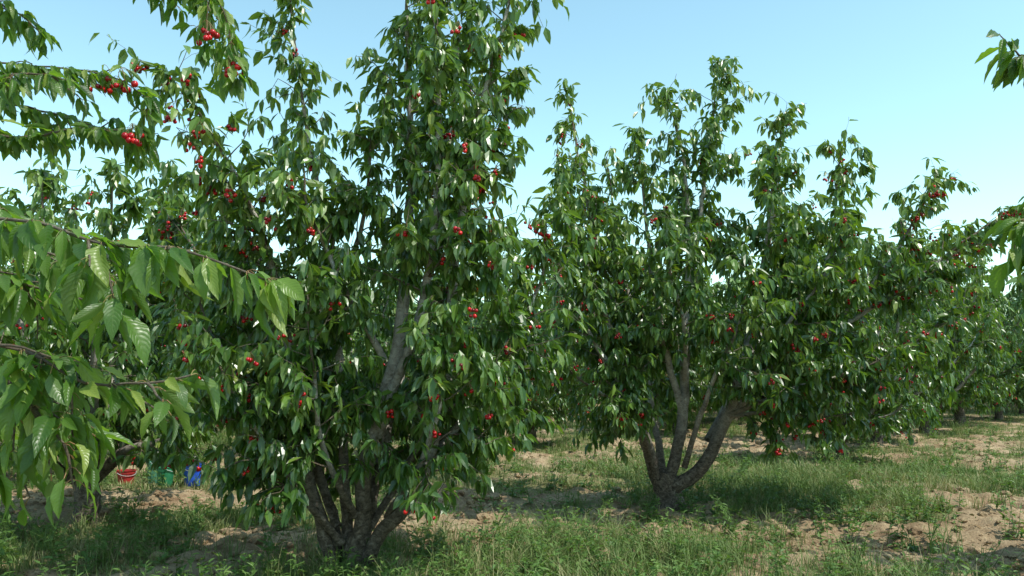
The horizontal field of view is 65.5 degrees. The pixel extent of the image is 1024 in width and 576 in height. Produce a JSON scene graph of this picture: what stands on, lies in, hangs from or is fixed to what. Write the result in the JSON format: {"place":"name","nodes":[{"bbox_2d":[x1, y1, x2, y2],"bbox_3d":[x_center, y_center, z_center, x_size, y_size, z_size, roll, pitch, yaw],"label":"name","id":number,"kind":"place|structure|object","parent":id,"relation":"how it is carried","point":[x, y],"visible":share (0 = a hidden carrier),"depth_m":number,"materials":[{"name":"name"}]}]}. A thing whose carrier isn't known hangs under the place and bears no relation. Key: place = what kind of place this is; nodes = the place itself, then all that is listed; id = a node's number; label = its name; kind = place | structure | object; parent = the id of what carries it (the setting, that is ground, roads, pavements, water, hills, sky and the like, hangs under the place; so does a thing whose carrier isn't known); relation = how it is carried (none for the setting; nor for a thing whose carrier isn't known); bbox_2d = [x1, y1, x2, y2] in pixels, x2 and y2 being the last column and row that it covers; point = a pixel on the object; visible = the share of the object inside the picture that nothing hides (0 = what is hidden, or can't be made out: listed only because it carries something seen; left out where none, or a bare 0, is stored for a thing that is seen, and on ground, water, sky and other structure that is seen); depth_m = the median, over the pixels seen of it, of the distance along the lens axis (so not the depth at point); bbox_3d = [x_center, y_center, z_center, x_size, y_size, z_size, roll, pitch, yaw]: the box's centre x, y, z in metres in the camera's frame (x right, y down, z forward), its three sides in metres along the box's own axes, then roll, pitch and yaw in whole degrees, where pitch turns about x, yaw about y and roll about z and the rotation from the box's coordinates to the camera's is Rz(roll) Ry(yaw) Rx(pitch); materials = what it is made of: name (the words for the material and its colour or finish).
{"place":"outdoors","nodes":[
{"label":"outdoors","id":0,"kind":"place"},
{"bbox_2d":[0,396,1023,575],"bbox_3d":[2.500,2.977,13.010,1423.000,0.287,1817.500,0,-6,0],"label":"ground","id":1,"kind":"structure","parent":0,"point":[884,527],"depth_m":9.15,"materials":[{"name":"soil"}]},
{"bbox_2d":[0,254,15,320],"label":"cherry tree","id":2,"kind":"object","parent":1,"relation":"on","point":[13,259],"visible":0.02,"depth_m":14.80,"materials":[{"name":"green plant"}]},
{"bbox_2d":[0,184,114,459],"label":"cherry tree","id":3,"kind":"object","parent":1,"relation":"on","point":[56,207],"visible":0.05,"depth_m":11.73,"materials":[{"name":"green plant"}]},
{"bbox_2d":[0,156,249,527],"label":"cherry tree","id":4,"kind":"object","parent":1,"relation":"on","point":[155,447],"visible":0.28,"depth_m":8.11,"materials":[{"name":"green plant"}]},
{"bbox_2d":[116,469,136,483],"bbox_3d":[-5.419,2.677,11.181,0.256,0.240,0.254,1,-6,-6],"label":"red bucket","id":5,"kind":"object","parent":1,"relation":"on","point":[127,475],"visible":0.76,"depth_m":11.10,"materials":[{"name":"plastic"}]},
{"bbox_2d":[147,460,156,482],"bbox_3d":[-4.980,2.572,11.193,0.318,0.340,0.339,-2,-6,15],"label":"green bucket","id":6,"kind":"object","parent":1,"relation":"on","point":[152,471],"visible":0.16,"depth_m":11.07,"materials":[{"name":"plastic"}]},
{"bbox_2d":[0,0,304,526],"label":"cherry tree","id":7,"kind":"object","parent":1,"relation":"on","point":[35,420],"visible":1,"depth_m":1.53,"materials":[{"name":"green plant"}]},
{"bbox_2d":[156,467,173,485],"bbox_3d":[-4.739,2.575,10.892,0.254,0.260,0.256,-2,-6,15],"label":"green bucket","id":8,"kind":"object","parent":1,"relation":"on","point":[167,473],"visible":0.55,"depth_m":10.80,"materials":[{"name":"plastic"}]},
{"bbox_2d":[83,225,268,437],"bbox_3d":[-6.244,0.944,14.953,4.055,4.702,4.141,-5,-8,37],"label":"cherry tree","id":9,"kind":"object","parent":1,"relation":"on","point":[215,429],"visible":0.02,"depth_m":14.64,"materials":[{"name":"green plant"}]},
{"bbox_2d":[184,464,201,486],"bbox_3d":[-4.400,2.573,10.991,0.307,0.300,0.286,2,-6,-17],"label":"blue bucket","id":10,"kind":"object","parent":1,"relation":"on","point":[196,473],"visible":0.27,"depth_m":10.89,"materials":[{"name":"plastic"}]},
{"bbox_2d":[89,0,596,570],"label":"cherry tree","id":11,"kind":"object","parent":1,"relation":"on","point":[285,422],"visible":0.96,"depth_m":5.91,"materials":[{"name":"green plant"}]},
{"bbox_2d":[282,242,466,454],"bbox_3d":[-2.268,1.219,14.558,4.258,4.255,4.186,1,-6,-9],"label":"cherry tree","id":12,"kind":"object","parent":1,"relation":"on","point":[388,307],"visible":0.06,"depth_m":14.09,"materials":[{"name":"green plant"}]},
{"bbox_2d":[0,403,1023,575],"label":"grass","id":13,"kind":"structure","parent":1,"relation":"on","point":[795,476],"depth_m":8.07,"materials":[{"name":"green plant"}]},
{"bbox_2d":[0,415,1023,575],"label":"weeds","id":14,"kind":"object","parent":1,"relation":"on","point":[541,571],"visible":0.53,"depth_m":7.33,"materials":[{"name":"green plant"}]},
{"bbox_2d":[0,428,1023,575],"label":"soil clods","id":15,"kind":"object","parent":1,"relation":"on","point":[914,530],"visible":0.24,"depth_m":7.92,"materials":[{"name":"brown soil"}]},
{"bbox_2d":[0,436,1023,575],"bbox_3d":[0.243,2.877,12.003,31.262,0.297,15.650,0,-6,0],"label":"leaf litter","id":16,"kind":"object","parent":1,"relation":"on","point":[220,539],"visible":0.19,"depth_m":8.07,"materials":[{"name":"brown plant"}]},
{"bbox_2d":[1,236,1023,421],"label":"distant orchard trees","id":17,"kind":"object","parent":1,"relation":"on","point":[1007,311],"visible":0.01,"depth_m":26.64,"materials":[{"name":"green plant"}]},
{"bbox_2d":[472,268,601,444],"bbox_3d":[0.493,1.451,17.622,3.749,4.257,3.671,-1,-6,9],"label":"cherry tree","id":18,"kind":"object","parent":1,"relation":"on","point":[554,410],"visible":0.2,"depth_m":16.95,"materials":[{"name":"green plant"}]},
{"bbox_2d":[608,260,733,435],"bbox_3d":[4.291,1.544,20.580,3.974,4.825,4.013,0,-6,-2],"label":"cherry tree","id":19,"kind":"object","parent":1,"relation":"on","point":[703,385],"visible":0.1,"depth_m":19.63,"materials":[{"name":"green plant"}]},
{"bbox_2d":[521,55,1023,511],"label":"cherry tree","id":20,"kind":"object","parent":1,"relation":"on","point":[772,348],"visible":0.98,"depth_m":8.89,"materials":[{"name":"green plant"}]},
{"bbox_2d":[743,232,953,462],"bbox_3d":[5.759,1.086,14.615,3.801,4.571,3.765,2,-6,-18],"label":"cherry tree","id":21,"kind":"object","parent":1,"relation":"on","point":[887,411],"visible":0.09,"depth_m":13.85,"materials":[{"name":"green plant"}]},
{"bbox_2d":[820,222,1011,443],"bbox_3d":[8.228,1.132,18.210,5.299,5.295,5.210,6,-8,-44],"label":"cherry tree","id":22,"kind":"object","parent":1,"relation":"on","point":[988,347],"visible":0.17,"depth_m":17.36,"materials":[{"name":"green plant"}]},
{"bbox_2d":[844,220,1023,432],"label":"cherry tree","id":23,"kind":"object","parent":1,"relation":"on","point":[965,388],"visible":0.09,"depth_m":20.81,"materials":[{"name":"green plant"}]},
{"bbox_2d":[911,235,1023,424],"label":"cherry tree","id":24,"kind":"object","parent":1,"relation":"on","point":[997,384],"visible":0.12,"depth_m":23.85,"materials":[{"name":"green plant"}]},
{"bbox_2d":[975,29,1023,297],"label":"cherry tree","id":25,"kind":"object","parent":1,"relation":"on","point":[1010,70],"visible":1,"depth_m":2.36,"materials":[{"name":"green plant"}]},
{"bbox_2d":[989,266,1023,356],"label":"cherry tree","id":26,"kind":"object","parent":1,"relation":"on","point":[1020,287],"visible":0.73,"depth_m":7.02,"materials":[{"name":"green plant"}]},
{"bbox_2d":[0,0,1023,312],"label":"sky","id":27,"kind":"structure","parent":0,"point":[907,70],"materials":[{"name":"blue"}]}
]}

